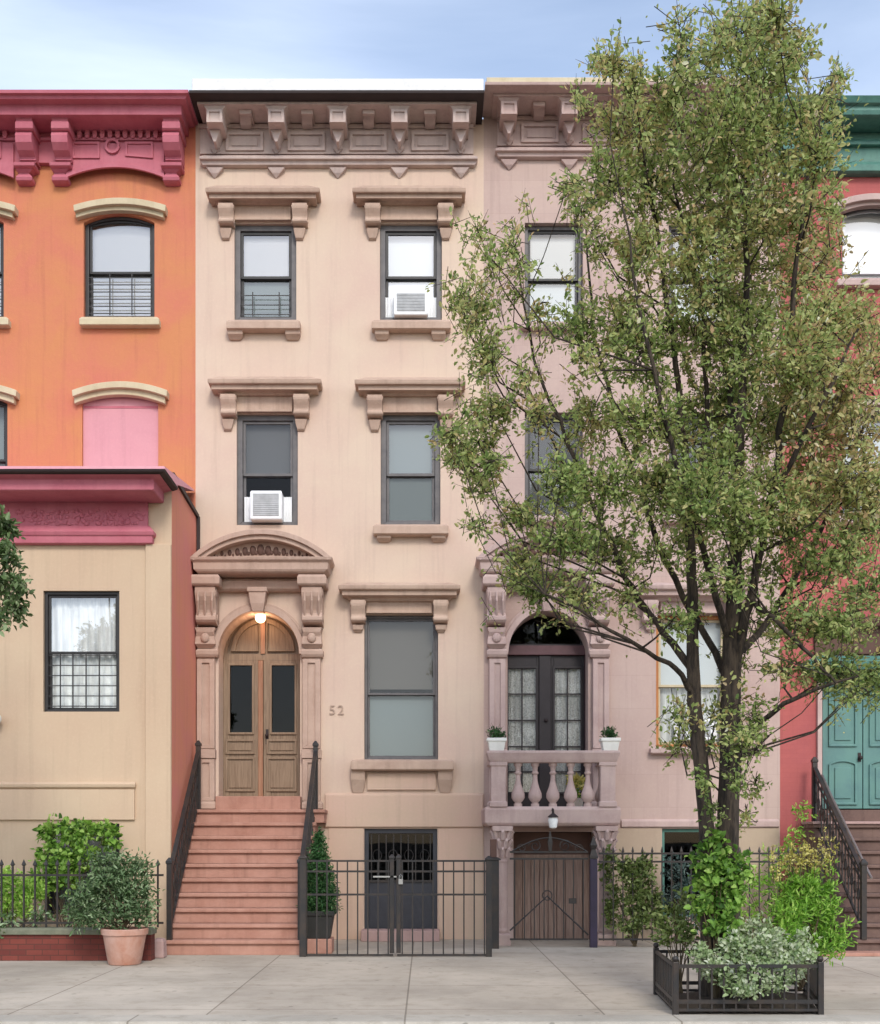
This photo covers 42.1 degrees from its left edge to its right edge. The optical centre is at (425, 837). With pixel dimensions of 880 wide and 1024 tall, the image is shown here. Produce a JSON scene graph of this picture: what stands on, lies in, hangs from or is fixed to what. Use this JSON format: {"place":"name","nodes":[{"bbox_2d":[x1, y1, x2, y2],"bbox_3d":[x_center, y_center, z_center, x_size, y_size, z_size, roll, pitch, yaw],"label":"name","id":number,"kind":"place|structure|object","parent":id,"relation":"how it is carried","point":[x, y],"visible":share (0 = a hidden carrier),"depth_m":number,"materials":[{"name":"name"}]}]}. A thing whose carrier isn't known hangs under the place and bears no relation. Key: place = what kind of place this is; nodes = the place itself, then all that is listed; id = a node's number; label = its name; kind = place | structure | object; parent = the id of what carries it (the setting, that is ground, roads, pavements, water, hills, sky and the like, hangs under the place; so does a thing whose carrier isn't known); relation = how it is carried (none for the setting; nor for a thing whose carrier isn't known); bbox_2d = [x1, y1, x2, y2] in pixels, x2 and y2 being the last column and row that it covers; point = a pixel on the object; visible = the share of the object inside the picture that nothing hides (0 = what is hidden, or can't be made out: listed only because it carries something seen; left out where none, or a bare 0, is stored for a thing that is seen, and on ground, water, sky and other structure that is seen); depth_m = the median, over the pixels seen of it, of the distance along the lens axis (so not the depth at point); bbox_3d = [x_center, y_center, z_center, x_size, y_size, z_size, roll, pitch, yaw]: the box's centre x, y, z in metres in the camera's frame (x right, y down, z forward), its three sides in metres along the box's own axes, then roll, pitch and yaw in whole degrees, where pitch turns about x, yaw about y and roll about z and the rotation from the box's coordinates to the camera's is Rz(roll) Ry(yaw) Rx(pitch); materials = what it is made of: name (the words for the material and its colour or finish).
{"place":"outdoors","nodes":[
{"label":"outdoors","id":0,"kind":"place"},
{"bbox_2d":[0,927,156,960],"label":"garden wall","id":1,"kind":"structure","parent":0,"point":[38,944],"depth_m":14.85,"materials":[{"name":"red brick"}]},
{"bbox_2d":[0,903,75,938],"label":"edge plant","id":2,"kind":"object","parent":1,"relation":"on","point":[41,911],"visible":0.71,"depth_m":14.97,"materials":[{"name":"green plant"}]},
{"bbox_2d":[0,859,163,926],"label":"iron fence","id":3,"kind":"object","parent":1,"relation":"on","point":[57,864],"visible":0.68,"depth_m":14.94,"materials":[{"name":"metal"}]},
{"bbox_2d":[189,79,483,941],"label":"row house","id":4,"kind":"structure","parent":0,"point":[325,231],"depth_m":18.00,"materials":[{"name":"beige paint"}]},
{"bbox_2d":[223,660,257,795],"bbox_3d":[-2.982,-1.759,18.414,0.577,2.207,0.072,0,0,0],"label":"door","id":5,"kind":"structure","parent":4,"relation":"in","point":[240,677],"depth_m":18.40,"materials":[{"name":"brown wood"}]},
{"bbox_2d":[255,614,265,622],"bbox_3d":[-2.629,-3.519,18.200,0.170,0.181,0.170,0,0,0],"label":"porch lamp","id":6,"kind":"object","parent":4,"relation":"attached to","point":[260,618],"visible":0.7,"depth_m":18.14,"materials":[{"name":"glass"}]},
{"bbox_2d":[205,185,320,340],"bbox_3d":[-2.524,-9.024,17.938,1.769,2.380,0.534,0,0,0],"label":"window","id":7,"kind":"structure","parent":4,"relation":"in","point":[265,256],"depth_m":18.06,"materials":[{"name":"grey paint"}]},
{"bbox_2d":[208,377,322,524],"bbox_3d":[-2.496,-6.076,17.938,1.757,2.293,0.535,0,0,0],"label":"window","id":8,"kind":"structure","parent":4,"relation":"in","point":[267,445],"depth_m":18.06,"materials":[{"name":"grey paint"}]},
{"bbox_2d":[244,491,291,522],"bbox_3d":[-2.494,-5.206,18.049,0.753,0.459,0.422,0,0,0],"label":"air conditioner","id":9,"kind":"object","parent":4,"relation":"attached to","point":[267,506],"visible":0.91,"depth_m":17.85,"materials":[{"name":"white plastic"}]},
{"bbox_2d":[264,660,299,795],"bbox_3d":[-2.315,-1.759,18.386,0.589,2.207,0.129,0,0,0],"label":"door","id":10,"kind":"structure","parent":4,"relation":"in","point":[281,677],"depth_m":18.40,"materials":[{"name":"brown wood"}]},
{"bbox_2d":[338,583,460,792],"bbox_3d":[-0.404,-2.351,17.953,1.895,3.292,0.563,0,0,0],"label":"window","id":11,"kind":"structure","parent":4,"relation":"in","point":[401,652],"depth_m":18.17,"materials":[{"name":"grey paint"}]},
{"bbox_2d":[364,829,436,928],"bbox_3d":[-0.388,0.753,18.095,1.153,1.788,0.090,0,0,0],"label":"door","id":12,"kind":"structure","parent":4,"relation":"in","point":[411,844],"depth_m":18.10,"materials":[{"name":"metal"}]},
{"bbox_2d":[352,185,465,340],"bbox_3d":[-0.254,-9.024,17.938,1.756,2.380,0.534,0,0,0],"label":"window","id":13,"kind":"structure","parent":4,"relation":"in","point":[410,256],"depth_m":17.95,"materials":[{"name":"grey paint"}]},
{"bbox_2d":[355,377,465,542],"bbox_3d":[-0.237,-5.931,17.938,1.722,2.559,0.535,0,0,0],"label":"window","id":14,"kind":"structure","parent":4,"relation":"in","point":[410,478],"depth_m":18.06,"materials":[{"name":"grey glass"}]},
{"bbox_2d":[386,291,435,318],"bbox_3d":[-0.229,-8.406,18.089,0.812,0.388,0.342,0,0,0],"label":"air conditioner","id":15,"kind":"object","parent":4,"relation":"attached to","point":[410,305],"visible":0.91,"depth_m":17.93,"materials":[{"name":"white plastic"}]},
{"bbox_2d":[0,939,879,1014],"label":"sidewalk","id":16,"kind":"structure","parent":0,"point":[549,977],"depth_m":12.54,"materials":[{"name":"concrete"}]},
{"bbox_2d":[0,504,35,636],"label":"street tree","id":17,"kind":"object","parent":16,"relation":"on","point":[10,581],"visible":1,"depth_m":11.98,"materials":[{"name":"green plant"}]},
{"bbox_2d":[3,865,51,926],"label":"yellow green shrub","id":18,"kind":"object","parent":16,"relation":"on","point":[18,893],"visible":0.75,"depth_m":15.22,"materials":[{"name":"green plant"}]},
{"bbox_2d":[28,812,123,926],"bbox_3d":[-4.803,0.618,15.628,1.303,1.950,0.638,0,0,0],"label":"leafy vine","id":19,"kind":"object","parent":16,"relation":"on","point":[80,830],"visible":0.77,"depth_m":15.60,"materials":[{"name":"green plant"}]},
{"bbox_2d":[0,90,197,507],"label":"row house","id":20,"kind":"structure","parent":16,"relation":"on","point":[97,277],"depth_m":18.00,"materials":[{"name":"orange paint"}]},
{"bbox_2d":[0,201,18,328],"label":"window","id":21,"kind":"structure","parent":20,"relation":"in","point":[7,210],"depth_m":18.00,"materials":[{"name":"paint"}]},
{"bbox_2d":[0,385,19,465],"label":"window","id":22,"kind":"structure","parent":20,"relation":"in","point":[9,395],"depth_m":18.11,"materials":[{"name":"paint"}]},
{"bbox_2d":[73,198,167,328],"bbox_3d":[-4.778,-9.012,18.027,1.443,1.973,0.395,0,0,0],"label":"window","id":23,"kind":"structure","parent":20,"relation":"in","point":[119,251],"depth_m":18.15,"materials":[{"name":"glass"}]},
{"bbox_2d":[72,381,169,465],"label":"window","id":24,"kind":"structure","parent":20,"relation":"in","point":[120,418],"depth_m":18.05,"materials":[{"name":"pink paint"}]},
{"bbox_2d":[0,466,199,938],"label":"house extension","id":25,"kind":"object","parent":16,"relation":"on","point":[98,687],"visible":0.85,"depth_m":16.20,"materials":[{"name":"beige paint"}]},
{"bbox_2d":[45,592,118,711],"bbox_3d":[-4.881,-2.647,16.349,1.080,1.715,0.198,0,0,0],"label":"window","id":26,"kind":"structure","parent":25,"relation":"in","point":[82,628],"depth_m":16.41,"materials":[{"name":"glass"}]},
{"bbox_2d":[46,824,118,913],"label":"window","id":27,"kind":"structure","parent":25,"relation":"in","point":[95,843],"depth_m":16.38,"materials":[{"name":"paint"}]},
{"bbox_2d":[100,926,148,965],"bbox_3d":[-3.806,1.369,14.450,0.592,0.452,0.592,0,0,0],"label":"flower pot","id":28,"kind":"object","parent":16,"relation":"on","point":[124,947],"visible":0.96,"depth_m":14.25,"materials":[{"name":"ceramic"}]},
{"bbox_2d":[59,845,164,936],"bbox_3d":[-3.956,0.667,14.442,1.328,1.177,0.744,0,0,0],"label":"potted shrub","id":29,"kind":"object","parent":28,"relation":"in","point":[119,885],"visible":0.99,"depth_m":14.38,"materials":[{"name":"green plant"}]},
{"bbox_2d":[155,938,166,957],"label":"stone block","id":30,"kind":"structure","parent":16,"relation":"on","point":[160,948],"depth_m":15.15,"materials":[{"name":"pink stone"}]},
{"bbox_2d":[166,796,327,954],"bbox_3d":[-2.547,0.475,16.950,2.025,2.250,2.820,0,0,0],"label":"front stoop","id":31,"kind":"object","parent":16,"relation":"on","point":[238,894],"visible":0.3,"depth_m":16.43,"materials":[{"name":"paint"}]},
{"bbox_2d":[166,740,201,939],"bbox_3d":[-3.500,-0.050,16.610,0.090,2.900,2.070,0,0,0],"label":"iron railing","id":32,"kind":"object","parent":31,"relation":"on","point":[177,859],"visible":1,"depth_m":16.45,"materials":[{"name":"black metal"}]},
{"bbox_2d":[297,741,318,939],"bbox_3d":[-1.710,-0.055,16.700,0.090,2.910,2.250,0,0,0],"label":"iron railing","id":33,"kind":"object","parent":31,"relation":"on","point":[312,801],"visible":0.65,"depth_m":16.99,"materials":[{"name":"black metal"}]},
{"bbox_2d":[307,937,333,953],"bbox_3d":[-1.480,1.498,15.950,0.380,0.203,0.400,0,0,0],"label":"brick stand","id":34,"kind":"object","parent":16,"relation":"on","point":[311,946],"visible":0.65,"depth_m":15.75,"materials":[{"name":"paint"}]},
{"bbox_2d":[307,910,336,938],"bbox_3d":[-1.480,1.204,15.950,0.448,0.385,0.449,0,0,0],"label":"flower pot","id":35,"kind":"object","parent":34,"relation":"on","point":[311,925],"visible":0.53,"depth_m":15.77,"materials":[{"name":"black plastic"}]},
{"bbox_2d":[296,826,342,913],"bbox_3d":[-1.472,0.498,15.950,0.685,1.334,0.668,0,0,0],"label":"conifer","id":36,"kind":"object","parent":35,"relation":"in","point":[318,849],"visible":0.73,"depth_m":15.86,"materials":[{"name":"green plant"}]},
{"bbox_2d":[298,854,394,956],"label":"iron gate","id":37,"kind":"structure","parent":16,"relation":"on","point":[303,871],"depth_m":15.37,"materials":[{"name":"black metal"}]},
{"bbox_2d":[373,854,492,956],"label":"iron gate","id":38,"kind":"structure","parent":16,"relation":"on","point":[488,871],"depth_m":15.37,"materials":[{"name":"black metal"}]},
{"bbox_2d":[490,839,500,948],"bbox_3d":[0.984,0.811,16.550,0.203,1.578,0.203,0,0,0],"label":"iron post","id":39,"kind":"object","parent":16,"relation":"on","point":[495,895],"visible":0.62,"depth_m":16.47,"materials":[{"name":"black metal"}]},
{"bbox_2d":[589,836,597,947],"bbox_3d":[2.453,0.789,16.680,0.120,1.622,0.120,0,0,0],"label":"iron post","id":40,"kind":"object","parent":16,"relation":"on","point":[593,856],"visible":1,"depth_m":16.63,"materials":[{"name":"black metal"}]},
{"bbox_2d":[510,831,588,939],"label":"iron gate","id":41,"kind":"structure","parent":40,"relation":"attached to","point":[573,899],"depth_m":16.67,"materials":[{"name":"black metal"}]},
{"bbox_2d":[660,852,699,940],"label":"blue shrub","id":42,"kind":"object","parent":16,"relation":"on","point":[685,880],"visible":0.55,"depth_m":17.23,"materials":[{"name":"green plant"}]},
{"bbox_2d":[598,847,823,940],"bbox_3d":[4.173,0.864,16.680,3.288,1.472,0.078,0,0,0],"label":"iron fence","id":43,"kind":"object","parent":16,"relation":"on","point":[671,862],"visible":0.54,"depth_m":16.67,"materials":[{"name":"black metal"}]},
{"bbox_2d":[597,844,665,945],"bbox_3d":[3.021,0.840,16.719,1.005,1.507,0.384,0,0,5],"label":"fence ivy","id":44,"kind":"object","parent":43,"relation":"attached to","point":[640,893],"visible":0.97,"depth_m":16.69,"materials":[{"name":"green plant"}]},
{"bbox_2d":[657,991,816,1012],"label":"soil","id":45,"kind":"structure","parent":16,"relation":"on","point":[695,995],"depth_m":10.59,"materials":[{"name":"black soil"}]},
{"bbox_2d":[424,0,879,996],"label":"street tree","id":46,"kind":"object","parent":45,"relation":"on","point":[806,380],"visible":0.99,"depth_m":10.55,"materials":[{"name":"green plant"}]},
{"bbox_2d":[647,886,700,992],"bbox_3d":[2.547,1.013,11.389,0.557,1.060,0.542,0,0,43],"label":"shade bush","id":47,"kind":"object","parent":45,"relation":"on","point":[688,936],"visible":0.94,"depth_m":11.36,"materials":[{"name":"green plant"}]},
{"bbox_2d":[683,822,756,997],"bbox_3d":[2.777,0.686,10.827,0.701,1.672,0.556,0,0,0],"label":"climbing vine","id":48,"kind":"object","parent":45,"relation":"on","point":[719,923],"visible":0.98,"depth_m":10.77,"materials":[{"name":"green plant"}]},
{"bbox_2d":[684,910,821,999],"bbox_3d":[3.110,1.109,10.595,1.341,0.833,0.868,0,0,-34],"label":"silver plant","id":49,"kind":"object","parent":45,"relation":"on","point":[796,951],"visible":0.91,"depth_m":10.51,"materials":[{"name":"green plant"}]},
{"bbox_2d":[761,827,842,944],"bbox_3d":[3.831,0.494,11.661,0.837,1.217,0.487,0,0,0],"label":"goldenrod","id":50,"kind":"object","parent":45,"relation":"on","point":[802,861],"visible":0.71,"depth_m":11.60,"materials":[{"name":"green plant"}]},
{"bbox_2d":[763,863,861,990],"bbox_3d":[3.804,0.885,11.434,1.300,1.279,0.611,0,0,-37],"label":"feathery bush","id":51,"kind":"object","parent":45,"relation":"on","point":[792,923],"visible":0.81,"depth_m":11.43,"materials":[{"name":"green plant"}]},
{"bbox_2d":[653,942,823,1014],"bbox_3d":[3.071,1.335,10.985,1.684,0.531,1.390,0,0,0],"label":"tree guard","id":52,"kind":"object","parent":16,"relation":"on","point":[666,979],"visible":0.78,"depth_m":10.31,"materials":[{"name":"black metal"}]},
{"bbox_2d":[740,800,818,940],"bbox_3d":[5.194,0.509,17.226,1.485,2.172,0.842,0,0,0],"label":"yard shrub","id":53,"kind":"object","parent":16,"relation":"on","point":[755,904],"visible":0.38,"depth_m":17.18,"materials":[{"name":"green plant"}]},
{"bbox_2d":[772,95,879,930],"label":"row house","id":54,"kind":"structure","parent":16,"relation":"on","point":[849,764],"depth_m":18.00,"materials":[{"name":"red paint"}]},
{"bbox_2d":[822,678,862,808],"bbox_3d":[6.647,-1.570,18.181,0.636,2.213,0.138,0,0,0],"label":"door","id":55,"kind":"structure","parent":54,"relation":"in","point":[842,757],"depth_m":18.20,"materials":[{"name":"teal paint"}]},
{"bbox_2d":[829,193,879,288],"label":"window","id":56,"kind":"structure","parent":54,"relation":"in","point":[864,227],"depth_m":18.24,"materials":[{"name":"white glass"}]},
{"bbox_2d":[837,398,879,524],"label":"window","id":57,"kind":"structure","parent":54,"relation":"in","point":[878,422],"depth_m":18.24,"materials":[{"name":"grey paint"}]},
{"bbox_2d":[862,683,879,808],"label":"door","id":58,"kind":"structure","parent":54,"relation":"in","point":[871,726],"depth_m":18.20,"materials":[{"name":"teal paint"}]},
{"bbox_2d":[801,810,879,956],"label":"front stoop","id":59,"kind":"object","parent":16,"relation":"on","point":[863,826],"visible":0.36,"depth_m":16.84,"materials":[{"name":"brown stone"}]},
{"bbox_2d":[811,757,872,939],"bbox_3d":[6.077,0.072,16.710,0.185,2.655,2.070,0,0,0],"label":"iron railing","id":60,"kind":"object","parent":59,"relation":"on","point":[817,777],"visible":0.94,"depth_m":16.53,"materials":[{"name":"black metal"}]},
{"bbox_2d":[0,0,879,118],"label":"sky","id":61,"kind":"structure","parent":0,"point":[45,44],"materials":[{"name":"blue"}]},
{"bbox_2d":[475,77,779,945],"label":"row house","id":62,"kind":"structure","parent":0,"point":[555,703],"depth_m":18.00,"materials":[{"name":"paint"}]},
{"bbox_2d":[486,738,506,749],"bbox_3d":[1.057,-1.387,17.020,0.290,0.189,0.250,0,0,0],"label":"planter","id":63,"kind":"object","parent":62,"relation":"on","point":[496,743],"visible":0.92,"depth_m":16.91,"materials":[{"name":"white ceramic"}]},
{"bbox_2d":[487,723,508,737],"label":"potted plant","id":64,"kind":"object","parent":63,"relation":"in","point":[494,734],"visible":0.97,"depth_m":16.99,"materials":[{"name":"green plant"}]},
{"bbox_2d":[508,656,538,805],"bbox_3d":[1.540,-1.685,18.368,0.563,2.480,0.093,0,0,0],"label":"door","id":65,"kind":"structure","parent":62,"relation":"in","point":[523,671],"depth_m":18.40,"materials":[{"name":"grey paint"}]},
{"bbox_2d":[520,226,581,331],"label":"window","id":66,"kind":"structure","parent":62,"relation":"in","point":[561,245],"depth_m":18.22,"materials":[{"name":"grey glass"}]},
{"bbox_2d":[514,833,590,938],"bbox_3d":[2.024,0.776,18.245,1.251,1.721,0.110,0,0,0],"label":"door","id":67,"kind":"structure","parent":62,"relation":"in","point":[584,839],"depth_m":18.20,"materials":[{"name":"brown wood"}]},
{"bbox_2d":[548,808,557,828],"bbox_3d":[1.878,-0.286,16.804,0.170,0.312,0.170,0,0,45],"label":"hanging lantern","id":68,"kind":"object","parent":62,"relation":"hanging from","point":[553,820],"visible":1,"depth_m":16.75,"materials":[{"name":"white glass"}]},
{"bbox_2d":[521,415,586,524],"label":"window","id":69,"kind":"structure","parent":62,"relation":"in","point":[543,444],"depth_m":18.22,"materials":[{"name":"grey glass"}]},
{"bbox_2d":[544,656,583,805],"bbox_3d":[2.227,-1.685,18.338,0.653,2.480,0.154,0,0,0],"label":"door","id":70,"kind":"structure","parent":62,"relation":"in","point":[567,672],"depth_m":18.40,"materials":[{"name":"grey paint"}]},
{"bbox_2d":[565,773,584,805],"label":"flowering plant","id":71,"kind":"object","parent":62,"relation":"on","point":[578,781],"visible":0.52,"depth_m":17.34,"materials":[{"name":"yellow plant"}]},
{"bbox_2d":[599,738,620,749],"bbox_3d":[2.748,-1.387,17.020,0.290,0.189,0.250,0,0,0],"label":"planter","id":72,"kind":"object","parent":62,"relation":"on","point":[609,743],"visible":0.92,"depth_m":16.92,"materials":[{"name":"white ceramic"}]},
{"bbox_2d":[599,726,618,737],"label":"potted plant","id":73,"kind":"object","parent":72,"relation":"in","point":[608,732],"visible":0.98,"depth_m":16.98,"materials":[{"name":"green plant"}]},
{"bbox_2d":[662,829,699,916],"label":"window","id":74,"kind":"structure","parent":62,"relation":"in","point":[676,839],"depth_m":18.10,"materials":[{"name":"black glass"}]},
{"bbox_2d":[630,583,747,754],"bbox_3d":[4.136,-2.654,17.985,1.897,2.686,0.626,0,0,0],"label":"window","id":75,"kind":"structure","parent":62,"relation":"in","point":[667,679],"depth_m":18.24,"materials":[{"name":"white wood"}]},
{"bbox_2d":[674,718,716,741],"bbox_3d":[4.294,-1.706,18.099,0.682,0.353,0.402,0,0,0],"label":"air conditioner","id":76,"kind":"object","parent":62,"relation":"attached to","point":[710,731],"visible":0.3,"depth_m":17.91,"materials":[{"name":"white plastic"}]},
{"bbox_2d":[665,226,725,330],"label":"window","id":77,"kind":"structure","parent":62,"relation":"in","point":[673,231],"depth_m":18.22,"materials":[{"name":"grey glass"}]},
{"bbox_2d":[663,415,727,524],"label":"window","id":78,"kind":"structure","parent":62,"relation":"in","point":[690,447],"depth_m":18.16,"materials":[{"name":"grey glass"}]},
{"label":"ground","id":79,"kind":"structure","parent":0,"visible":0},
{"bbox_2d":[0,1015,879,1023],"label":"kerb","id":80,"kind":"structure","parent":79,"relation":"on","point":[439,1019],"depth_m":10.01,"materials":[{"name":"concrete"}]}
]}

